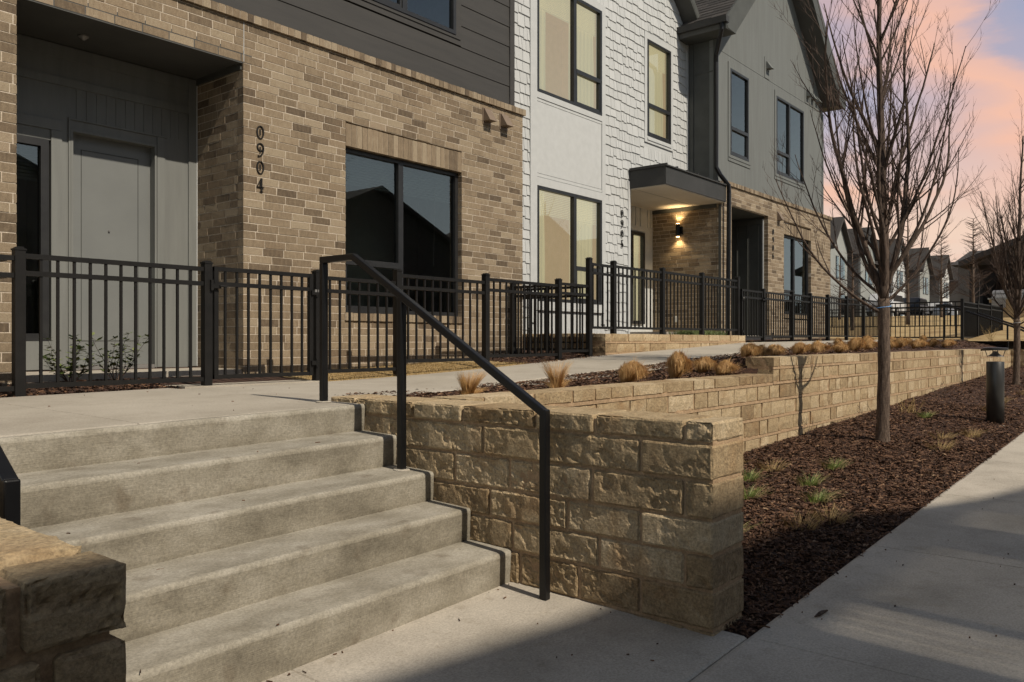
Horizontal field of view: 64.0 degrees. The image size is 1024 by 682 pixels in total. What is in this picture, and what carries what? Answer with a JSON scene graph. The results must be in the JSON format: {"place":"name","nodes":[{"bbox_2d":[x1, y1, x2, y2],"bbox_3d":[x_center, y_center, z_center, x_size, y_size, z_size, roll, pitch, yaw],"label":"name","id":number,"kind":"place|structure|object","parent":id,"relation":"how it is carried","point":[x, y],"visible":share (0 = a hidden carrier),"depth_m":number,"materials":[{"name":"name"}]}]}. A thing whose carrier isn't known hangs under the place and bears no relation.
{"place":"outdoors","nodes":[
{"label":"outdoors","id":0,"kind":"place"},
{"bbox_2d":[0,350,606,397],"bbox_3d":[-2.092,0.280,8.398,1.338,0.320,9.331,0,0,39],"label":"bark mulch","id":1,"kind":"object","parent":0,"point":[131,387],"visible":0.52,"depth_m":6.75,"materials":[{"name":"wood"}]},
{"bbox_2d":[36,334,101,387],"bbox_3d":[-3.570,0.163,6.617,0.482,0.438,0.512,0,0,-29],"label":"leafy shrub","id":2,"kind":"object","parent":1,"relation":"on","point":[78,350],"visible":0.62,"depth_m":6.58,"materials":[{"name":"green plant"}]},
{"bbox_2d":[0,246,212,396],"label":"metal fence","id":3,"kind":"object","parent":1,"relation":"on","point":[19,256],"visible":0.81,"depth_m":6.38,"materials":[{"name":"metal"}]},
{"bbox_2d":[86,332,147,379],"bbox_3d":[-3.339,0.147,6.910,0.455,0.456,0.534,0,0,39],"label":"leafy shrub","id":4,"kind":"object","parent":1,"relation":"on","point":[113,364],"visible":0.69,"depth_m":6.95,"materials":[{"name":"green plant"}]},
{"bbox_2d":[0,0,525,383],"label":"town house","id":5,"kind":"structure","parent":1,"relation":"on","point":[384,137],"depth_m":8.71,"materials":[{"name":"brick"}]},
{"bbox_2d":[16,134,48,340],"bbox_3d":[-4.734,-1.000,7.712,0.530,2.000,0.500,0,0,39],"label":"window","id":6,"kind":"structure","parent":5,"relation":"in","point":[32,228],"depth_m":7.73,"materials":[{"name":"black glass"}]},
{"bbox_2d":[73,134,149,364],"bbox_3d":[-4.061,-0.890,8.285,0.063,2.260,0.810,0,0,39],"label":"door","id":7,"kind":"structure","parent":5,"relation":"in","point":[111,179],"depth_m":8.28,"materials":[{"name":"paint"}]},
{"bbox_2d":[345,147,457,315],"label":"window","id":8,"kind":"structure","parent":5,"relation":"in","point":[401,214],"depth_m":11.13,"materials":[{"name":"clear glass"}]},
{"bbox_2d":[373,0,455,34],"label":"window","id":9,"kind":"structure","parent":5,"relation":"in","point":[441,14],"depth_m":11.53,"materials":[{"name":"black glass"}]},
{"bbox_2d":[278,360,523,380],"bbox_3d":[-1.198,0.315,9.439,0.930,0.171,3.200,0,0,39],"label":"turf base","id":10,"kind":"object","parent":1,"relation":"on","point":[387,375],"visible":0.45,"depth_m":9.35,"materials":[{"name":"plant"}]},
{"bbox_2d":[311,257,592,380],"bbox_3d":[-0.401,-0.381,9.762,0.080,1.601,4.770,0,0,39],"label":"metal fence","id":11,"kind":"object","parent":10,"relation":"on","point":[398,275],"visible":0.76,"depth_m":9.46,"materials":[{"name":"metal"}]},
{"bbox_2d":[210,266,318,378],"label":"metal gate","id":12,"kind":"structure","parent":11,"relation":"attached to","point":[216,285],"depth_m":7.45,"materials":[{"name":"metal"}]},
{"bbox_2d":[509,283,549,353],"bbox_3d":[0.288,-0.288,11.324,0.780,1.076,0.080,0,0,39],"label":"metal fence","id":13,"kind":"object","parent":1,"relation":"on","point":[515,317],"visible":0.41,"depth_m":11.45,"materials":[{"name":"metal"}]},
{"bbox_2d":[525,286,585,350],"bbox_3d":[0.510,-0.288,12.113,1.480,1.076,0.080,0,0,39],"label":"metal fence","id":14,"kind":"object","parent":1,"relation":"on","point":[563,296],"visible":0.27,"depth_m":12.11,"materials":[{"name":"metal"}]},
{"bbox_2d":[515,0,726,353],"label":"town house","id":15,"kind":"structure","parent":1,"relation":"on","point":[602,93],"depth_m":15.00,"materials":[{"name":"white paint"}]},
{"bbox_2d":[537,0,601,115],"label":"window","id":16,"kind":"structure","parent":15,"relation":"in","point":[566,29],"depth_m":14.54,"materials":[{"name":"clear glass"}]},
{"bbox_2d":[537,185,601,304],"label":"window","id":17,"kind":"structure","parent":15,"relation":"in","point":[566,222],"depth_m":14.57,"materials":[{"name":"clear glass"}]},
{"bbox_2d":[631,231,644,323],"bbox_3d":[2.478,-1.385,17.538,0.530,2.050,0.540,0,0,39],"label":"window","id":18,"kind":"structure","parent":15,"relation":"in","point":[637,238],"depth_m":17.55,"materials":[{"name":"beige glass"}]},
{"bbox_2d":[647,39,670,143],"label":"window","id":19,"kind":"structure","parent":15,"relation":"in","point":[658,57],"depth_m":16.51,"materials":[{"name":"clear glass"}]},
{"bbox_2d":[26,332,771,388],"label":"porch floor","id":20,"kind":"structure","parent":0,"point":[32,377],"depth_m":7.54,"materials":[{"name":"concrete"}]},
{"bbox_2d":[0,339,945,437],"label":"path","id":21,"kind":"structure","parent":0,"point":[26,415],"depth_m":5.66,"materials":[{"name":"concrete"}]},
{"bbox_2d":[522,333,745,355],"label":"retaining wall","id":22,"kind":"structure","parent":21,"relation":"on","point":[607,344],"depth_m":12.59,"materials":[{"name":"stone"}]},
{"bbox_2d":[593,260,739,334],"bbox_3d":[2.683,-0.658,13.576,0.080,1.116,5.060,0,0,39],"label":"metal fence","id":23,"kind":"object","parent":22,"relation":"on","point":[660,279],"visible":0.87,"depth_m":13.24,"materials":[{"name":"metal"}]},
{"bbox_2d":[890,298,963,340],"bbox_3d":[11.186,-0.538,22.263,1.940,1.176,0.080,0,0,39],"label":"metal fence","id":24,"kind":"object","parent":21,"relation":"on","point":[961,306],"visible":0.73,"depth_m":22.14,"materials":[{"name":"metal"}]},
{"bbox_2d":[262,582,746,681],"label":"stair foot path","id":25,"kind":"structure","parent":0,"point":[492,635],"depth_m":3.54,"materials":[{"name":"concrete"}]},
{"bbox_2d":[0,404,510,681],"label":"concrete steps","id":26,"kind":"structure","parent":25,"relation":"on","point":[342,534],"depth_m":3.79,"materials":[{"name":"concrete"}]},
{"bbox_2d":[0,446,20,525],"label":"handrail","id":27,"kind":"object","parent":26,"relation":"on","point":[10,495],"visible":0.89,"depth_m":2.25,"materials":[{"name":"metal"}]},
{"bbox_2d":[316,253,549,600],"bbox_3d":[-0.522,0.385,4.702,1.880,1.854,0.100,0,0,39],"label":"handrail","id":28,"kind":"object","parent":26,"relation":"on","point":[404,300],"visible":1,"depth_m":4.73,"materials":[{"name":"metal"}]},
{"bbox_2d":[331,394,743,635],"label":"stone wall","id":29,"kind":"structure","parent":25,"relation":"on","point":[646,517],"depth_m":4.03,"materials":[{"name":"stone"}]},
{"bbox_2d":[48,387,1015,681],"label":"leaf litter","id":30,"kind":"object","parent":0,"point":[504,597],"visible":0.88,"depth_m":3.60,"materials":[{"name":"plant"}]},
{"bbox_2d":[123,341,1023,364],"bbox_3d":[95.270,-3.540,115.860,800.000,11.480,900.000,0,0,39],"label":"ground","id":31,"kind":"structure","parent":0,"point":[1003,343],"depth_m":104.66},
{"bbox_2d":[637,0,845,341],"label":"town house","id":32,"kind":"structure","parent":31,"relation":"on","point":[749,98],"depth_m":18.77,"materials":[{"name":"brick"}]},
{"bbox_2d":[676,223,682,236],"bbox_3d":[3.537,-2.355,17.441,0.150,0.282,0.120,0,0,39],"label":"wall lamp","id":33,"kind":"object","parent":32,"relation":"attached to","point":[679,230],"visible":1,"depth_m":17.40,"materials":[{"name":"metal"}]},
{"bbox_2d":[730,68,748,161],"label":"window","id":34,"kind":"structure","parent":32,"relation":"in","point":[739,139],"depth_m":18.66,"materials":[{"name":"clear glass"}]},
{"bbox_2d":[777,96,803,183],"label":"window","id":35,"kind":"structure","parent":32,"relation":"in","point":[787,113],"depth_m":21.27,"materials":[{"name":"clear glass"}]},
{"bbox_2d":[784,235,807,320],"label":"window","id":36,"kind":"structure","parent":32,"relation":"in","point":[795,256],"depth_m":21.50,"materials":[{"name":"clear glass"}]},
{"bbox_2d":[344,339,1012,397],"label":"bark mulch","id":37,"kind":"object","parent":0,"point":[658,374],"visible":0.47,"depth_m":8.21,"materials":[{"name":"wood"}]},
{"bbox_2d":[454,371,486,394],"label":"feather grass","id":38,"kind":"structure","parent":37,"relation":"on","point":[470,387],"depth_m":5.62,"materials":[{"name":"plant"}]},
{"bbox_2d":[535,360,572,387],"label":"feather grass","id":39,"kind":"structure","parent":37,"relation":"on","point":[556,380],"depth_m":6.49,"materials":[{"name":"plant"}]},
{"bbox_2d":[616,356,653,382],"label":"feather grass","id":40,"kind":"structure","parent":37,"relation":"on","point":[630,371],"depth_m":7.21,"materials":[{"name":"plant"}]},
{"bbox_2d":[664,344,696,377],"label":"feather grass","id":41,"kind":"object","parent":37,"relation":"on","point":[678,363],"depth_m":8.04,"materials":[{"name":"plant"}]},
{"bbox_2d":[691,356,716,372],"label":"feather grass","id":42,"kind":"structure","parent":37,"relation":"on","point":[704,364],"depth_m":8.88,"materials":[{"name":"plant"}]},
{"bbox_2d":[712,359,741,374],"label":"feather grass","id":43,"kind":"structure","parent":37,"relation":"on","point":[724,366],"depth_m":8.69,"materials":[{"name":"plant"}]},
{"bbox_2d":[738,341,765,356],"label":"feather grass","id":44,"kind":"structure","parent":37,"relation":"on","point":[749,349],"depth_m":9.35,"materials":[{"name":"plant"}]},
{"bbox_2d":[752,344,775,355],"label":"feather grass","id":45,"kind":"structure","parent":37,"relation":"on","point":[767,351],"depth_m":9.76,"materials":[{"name":"plant"}]},
{"bbox_2d":[769,344,788,355],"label":"feather grass","id":46,"kind":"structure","parent":37,"relation":"on","point":[778,349],"depth_m":10.17,"materials":[{"name":"plant"}]},
{"bbox_2d":[790,341,810,354],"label":"feather grass","id":47,"kind":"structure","parent":37,"relation":"on","point":[798,347],"depth_m":10.65,"materials":[{"name":"plant"}]},
{"bbox_2d":[808,340,833,353],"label":"feather grass","id":48,"kind":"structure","parent":37,"relation":"on","point":[817,346],"depth_m":11.19,"materials":[{"name":"plant"}]},
{"bbox_2d":[832,341,849,352],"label":"feather grass","id":49,"kind":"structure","parent":37,"relation":"on","point":[841,346],"depth_m":11.75,"materials":[{"name":"plant"}]},
{"bbox_2d":[847,336,872,351],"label":"feather grass","id":50,"kind":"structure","parent":37,"relation":"on","point":[856,343],"depth_m":12.42,"materials":[{"name":"plant"}]},
{"bbox_2d":[864,338,877,349],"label":"feather grass","id":51,"kind":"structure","parent":37,"relation":"on","point":[872,342],"depth_m":13.06,"materials":[{"name":"plant"}]},
{"bbox_2d":[890,339,897,348],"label":"feather grass","id":52,"kind":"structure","parent":37,"relation":"on","point":[892,343],"depth_m":13.68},
{"bbox_2d":[894,338,909,347],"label":"feather grass","id":53,"kind":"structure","parent":37,"relation":"on","point":[901,342],"depth_m":14.43,"materials":[{"name":"plant"}]},
{"bbox_2d":[909,339,927,348],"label":"feather grass","id":54,"kind":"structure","parent":37,"relation":"on","point":[915,343],"depth_m":15.09,"materials":[{"name":"plant"}]},
{"bbox_2d":[928,338,941,346],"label":"feather grass","id":55,"kind":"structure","parent":37,"relation":"on","point":[934,342],"depth_m":16.47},
{"bbox_2d":[941,339,954,346],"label":"feather grass","id":56,"kind":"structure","parent":37,"relation":"on","point":[946,343],"depth_m":17.12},
{"bbox_2d":[984,325,1000,340],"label":"bare shrub","id":57,"kind":"object","parent":37,"relation":"on","point":[991,337],"visible":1,"depth_m":20.96,"materials":[{"name":"beige plant"}]},
{"bbox_2d":[745,338,877,340],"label":"yard soil","id":58,"kind":"structure","parent":0,"point":[800,339],"depth_m":19.16,"materials":[{"name":"soil"}]},
{"bbox_2d":[760,288,877,341],"bbox_3d":[7.706,-0.553,19.621,0.080,1.206,8.580,0,0,39],"label":"metal fence","id":59,"kind":"object","parent":58,"relation":"on","point":[793,300],"visible":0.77,"depth_m":18.77,"materials":[{"name":"metal"}]},
{"bbox_2d":[740,289,765,337],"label":"metal gate","id":60,"kind":"structure","parent":59,"relation":"attached to","point":[742,310],"depth_m":15.90,"materials":[{"name":"metal"}]},
{"bbox_2d":[691,432,1023,681],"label":"pavement","id":61,"kind":"structure","parent":0,"point":[948,588],"depth_m":3.98,"materials":[{"name":"concrete"}]},
{"bbox_2d":[814,610,827,616],"bbox_3d":[1.472,1.297,3.908,0.109,0.018,0.024,0,0,-43],"label":"dry pod","id":62,"kind":"object","parent":61,"relation":"on","point":[820,613],"visible":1,"depth_m":3.89,"materials":[{"name":"brown plant"}]},
{"bbox_2d":[724,366,1023,638],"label":"bark mulch","id":63,"kind":"object","parent":0,"point":[890,517],"visible":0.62,"depth_m":6.74,"materials":[{"name":"wood"}]},
{"bbox_2d":[431,349,980,452],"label":"retaining wall","id":64,"kind":"structure","parent":63,"relation":"on","point":[774,398],"depth_m":9.09,"materials":[{"name":"stone"}]},
{"bbox_2d":[742,468,770,482],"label":"grass clump","id":65,"kind":"object","parent":63,"relation":"on","point":[751,476],"visible":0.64,"depth_m":6.79,"materials":[{"name":"plant"}]},
{"bbox_2d":[743,484,773,499],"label":"grass clump","id":66,"kind":"object","parent":63,"relation":"on","point":[751,494],"visible":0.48,"depth_m":6.20,"materials":[{"name":"plant"}]},
{"bbox_2d":[747,459,794,471],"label":"grass clump","id":67,"kind":"object","parent":63,"relation":"on","point":[772,467],"visible":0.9,"depth_m":7.25,"materials":[{"name":"plant"}]},
{"bbox_2d":[770,512,829,531],"bbox_3d":[1.869,1.182,5.366,0.436,0.109,0.400,0,0,-1],"label":"grass clump","id":68,"kind":"object","parent":63,"relation":"on","point":[817,522],"visible":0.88,"depth_m":5.36,"materials":[{"name":"plant"}]},
{"bbox_2d":[783,473,829,486],"bbox_3d":[2.391,1.125,6.641,0.405,0.110,0.464,0,0,4],"label":"grass clump","id":69,"kind":"object","parent":63,"relation":"on","point":[809,482],"visible":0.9,"depth_m":6.63,"materials":[{"name":"plant"}]},
{"bbox_2d":[792,418,830,441],"bbox_3d":[3.277,0.965,8.931,0.324,0.281,0.419,0,0,-4],"label":"bare shrub","id":70,"kind":"object","parent":63,"relation":"on","point":[808,434],"visible":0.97,"depth_m":8.94,"materials":[{"name":"brown plant"}]},
{"bbox_2d":[786,489,839,504],"bbox_3d":[2.255,1.151,6.045,0.412,0.109,0.387,0,0,-1],"label":"grass clump","id":71,"kind":"object","parent":63,"relation":"on","point":[820,496],"visible":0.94,"depth_m":6.07,"materials":[{"name":"plant"}]},
{"bbox_2d":[793,500,859,524],"bbox_3d":[2.155,1.179,5.569,0.392,0.110,0.445,0,0,-20],"label":"grass clump","id":72,"kind":"object","parent":63,"relation":"on","point":[831,515],"visible":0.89,"depth_m":5.57,"materials":[{"name":"plant"}]},
{"bbox_2d":[808,455,853,469],"bbox_3d":[2.844,1.096,7.340,0.441,0.110,0.424,0,0,39],"label":"grass clump","id":73,"kind":"object","parent":63,"relation":"on","point":[840,465],"visible":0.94,"depth_m":7.30,"materials":[{"name":"plant"}]},
{"bbox_2d":[857,404,876,420],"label":"bare shrub","id":74,"kind":"object","parent":63,"relation":"on","point":[870,415],"visible":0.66,"depth_m":10.63,"materials":[{"name":"brown plant"}]},
{"bbox_2d":[763,0,999,441],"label":"street tree","id":75,"kind":"object","parent":63,"relation":"on","point":[879,157],"visible":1,"depth_m":8.80,"materials":[{"name":"brown plant"}]},
{"bbox_2d":[898,392,924,412],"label":"bare shrub","id":76,"kind":"object","parent":63,"relation":"on","point":[911,406],"visible":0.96,"depth_m":11.46,"materials":[{"name":"brown plant"}]},
{"bbox_2d":[914,411,935,418],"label":"grass clump","id":77,"kind":"object","parent":63,"relation":"on","point":[927,415],"visible":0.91,"depth_m":10.76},
{"bbox_2d":[917,438,957,450],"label":"grass clump","id":78,"kind":"object","parent":63,"relation":"on","point":[948,445],"visible":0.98,"depth_m":8.39,"materials":[{"name":"plant"}]},
{"bbox_2d":[922,431,961,440],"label":"grass clump","id":79,"kind":"object","parent":63,"relation":"on","point":[931,435],"visible":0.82,"depth_m":8.97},
{"bbox_2d":[934,380,951,397],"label":"bare shrub","id":80,"kind":"object","parent":63,"relation":"on","point":[942,390],"visible":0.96,"depth_m":13.48,"materials":[{"name":"brown plant"}]},
{"bbox_2d":[953,426,989,437],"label":"grass clump","id":81,"kind":"object","parent":63,"relation":"on","point":[968,435],"visible":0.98,"depth_m":9.32,"materials":[{"name":"plant"}]},
{"bbox_2d":[961,95,1023,384],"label":"street tree","id":82,"kind":"object","parent":63,"relation":"on","point":[1013,297],"visible":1,"depth_m":15.68,"materials":[{"name":"brown plant"}]},
{"bbox_2d":[982,347,1007,426],"bbox_3d":[6.238,0.632,10.562,0.320,1.105,0.320,0,0,39],"label":"bollard light","id":83,"kind":"object","parent":63,"relation":"on","point":[994,392],"visible":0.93,"depth_m":10.48,"materials":[{"name":"paint"}]},
{"bbox_2d":[980,350,1010,375],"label":"retaining wall","id":84,"kind":"structure","parent":63,"relation":"on","point":[1006,359],"depth_m":19.25,"materials":[{"name":"stone"}]},
{"bbox_2d":[981,349,1023,366],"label":"stone wall","id":85,"kind":"structure","parent":63,"relation":"on","point":[1021,357],"depth_m":20.76,"materials":[{"name":"stone"}]},
{"bbox_2d":[867,293,904,315],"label":"parked car","id":86,"kind":"object","parent":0,"point":[898,298],"visible":0.27,"depth_m":56.66,"materials":[{"name":"white paint"}]},
{"bbox_2d":[899,297,933,315],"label":"parked car","id":87,"kind":"object","parent":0,"point":[916,299],"visible":0.27,"depth_m":62.10,"materials":[{"name":"paint"}]},
{"bbox_2d":[819,0,1023,261],"label":"sky","id":88,"kind":"structure","parent":0,"point":[995,73],"materials":[{"name":"pink"}]},
{"bbox_2d":[830,315,1023,340],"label":"lawn","id":89,"kind":"structure","parent":0,"point":[1001,335],"depth_m":28.18,"materials":[{"name":"plant"}]},
{"bbox_2d":[784,217,852,315],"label":"row house","id":90,"kind":"structure","parent":89,"relation":"on","point":[843,241],"depth_m":57.90,"materials":[{"name":"white"}]},
{"bbox_2d":[836,256,838,278],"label":"window","id":91,"kind":"structure","parent":90,"relation":"in","point":[837,257],"depth_m":57.72,"materials":[{"name":"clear glass"}]},
{"bbox_2d":[840,257,844,279],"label":"window","id":92,"kind":"structure","parent":90,"relation":"in","point":[842,263],"depth_m":58.57,"materials":[{"name":"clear glass"}]},
{"bbox_2d":[830,266,854,318],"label":"young tree","id":93,"kind":"object","parent":89,"relation":"on","point":[839,292],"visible":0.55,"depth_m":43.80,"materials":[{"name":"brown plant"}]},
{"bbox_2d":[837,248,869,329],"bbox_3d":[12.362,-1.848,29.893,1.186,3.147,1.452,0,0,-5],"label":"young tree","id":94,"kind":"object","parent":89,"relation":"on","point":[853,276],"visible":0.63,"depth_m":29.88,"materials":[{"name":"brown plant"}]},
{"bbox_2d":[847,227,876,315],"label":"row house","id":95,"kind":"structure","parent":89,"relation":"on","point":[864,275],"depth_m":62.51,"materials":[{"name":"white"}]},
{"bbox_2d":[875,238,909,315],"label":"row house","id":96,"kind":"structure","parent":89,"relation":"on","point":[892,246],"depth_m":69.98,"materials":[{"name":"white"}]},
{"bbox_2d":[830,307,959,326],"bbox_3d":[13.484,-0.888,32.931,9.080,0.976,0.080,0,0,39],"label":"metal fence","id":97,"kind":"object","parent":89,"relation":"on","point":[922,311],"visible":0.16,"depth_m":31.38,"materials":[{"name":"metal"}]},
{"bbox_2d":[889,188,942,324],"bbox_3d":[15.880,-3.412,33.293,2.504,5.712,2.072,0,0,-26],"label":"young tree","id":98,"kind":"object","parent":89,"relation":"on","point":[907,276],"visible":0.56,"depth_m":33.32,"materials":[{"name":"brown plant"}]},
{"bbox_2d":[905,247,933,315],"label":"row house","id":99,"kind":"structure","parent":89,"relation":"on","point":[921,293],"depth_m":76.64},
{"bbox_2d":[929,255,953,301],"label":"row house","id":100,"kind":"structure","parent":89,"relation":"on","point":[932,298],"depth_m":83.04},
{"bbox_2d":[922,234,962,316],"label":"young tree","id":101,"kind":"object","parent":89,"relation":"on","point":[942,292],"visible":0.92,"depth_m":41.58,"materials":[{"name":"brown plant"}]},
{"bbox_2d":[949,262,957,309],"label":"row house","id":102,"kind":"structure","parent":89,"relation":"on","point":[952,297],"depth_m":89.73,"materials":[{"name":"grey"}]},
{"bbox_2d":[951,250,984,314],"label":"house","id":103,"kind":"structure","parent":89,"relation":"on","point":[961,284],"depth_m":58.45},
{"bbox_2d":[947,217,995,302],"bbox_3d":[19.890,-3.081,35.474,2.077,4.633,2.296,0,0,39],"label":"young tree","id":104,"kind":"object","parent":89,"relation":"on","point":[973,277],"visible":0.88,"depth_m":35.37,"materials":[{"name":"brown plant"}]},
{"bbox_2d":[964,301,1002,337],"bbox_3d":[13.835,-0.588,24.020,0.080,1.176,6.000,0,0,39],"label":"metal fence","id":105,"kind":"object","parent":89,"relation":"on","point":[976,326],"visible":0.65,"depth_m":23.43,"materials":[{"name":"metal"}]},
{"bbox_2d":[958,235,1023,304],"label":"house","id":106,"kind":"structure","parent":89,"relation":"on","point":[990,284],"depth_m":44.55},
{"bbox_2d":[988,297,1023,317],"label":"grill counter","id":107,"kind":"object","parent":89,"relation":"on","point":[1005,315],"visible":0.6,"depth_m":38.03,"materials":[{"name":"stone"}]},
{"bbox_2d":[992,290,1005,307],"bbox_3d":[22.977,-1.975,38.570,0.600,0.850,0.930,0,0,39],"label":"barbecue grill","id":108,"kind":"object","parent":107,"relation":"on","point":[998,294],"visible":0.55,"depth_m":38.27,"materials":[{"name":"metal"}]},
{"bbox_2d":[925,301,957,315],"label":"parked car","id":109,"kind":"object","parent":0,"point":[932,304],"visible":0.15,"depth_m":69.18,"materials":[{"name":"white paint"}]},
{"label":"raised yard soil","id":110,"kind":"structure","parent":0,"visible":0},
{"bbox_2d":[668,330,727,334],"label":"ground cover","id":111,"kind":"object","parent":110,"relation":"on","point":[690,332],"visible":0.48,"depth_m":14.78,"materials":[{"name":"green plant"}]},
{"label":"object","id":112,"kind":"structure","parent":0,"visible":0},
{"bbox_2d":[0,518,125,681],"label":"stone wall","id":113,"kind":"structure","parent":112,"relation":"on","point":[62,606],"depth_m":1.49,"materials":[{"name":"stone"}]},
{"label":"concrete steps","id":114,"kind":"object","parent":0,"visible":0},
{"bbox_2d":[936,304,1023,348],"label":"handrail","id":115,"kind":"object","parent":114,"relation":"on","point":[991,319],"visible":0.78,"depth_m":21.80,"materials":[{"name":"metal"}]},
{"bbox_2d":[948,307,1023,336],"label":"handrail","id":116,"kind":"object","parent":114,"relation":"on","point":[986,316],"visible":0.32,"depth_m":23.01,"materials":[{"name":"metal"}]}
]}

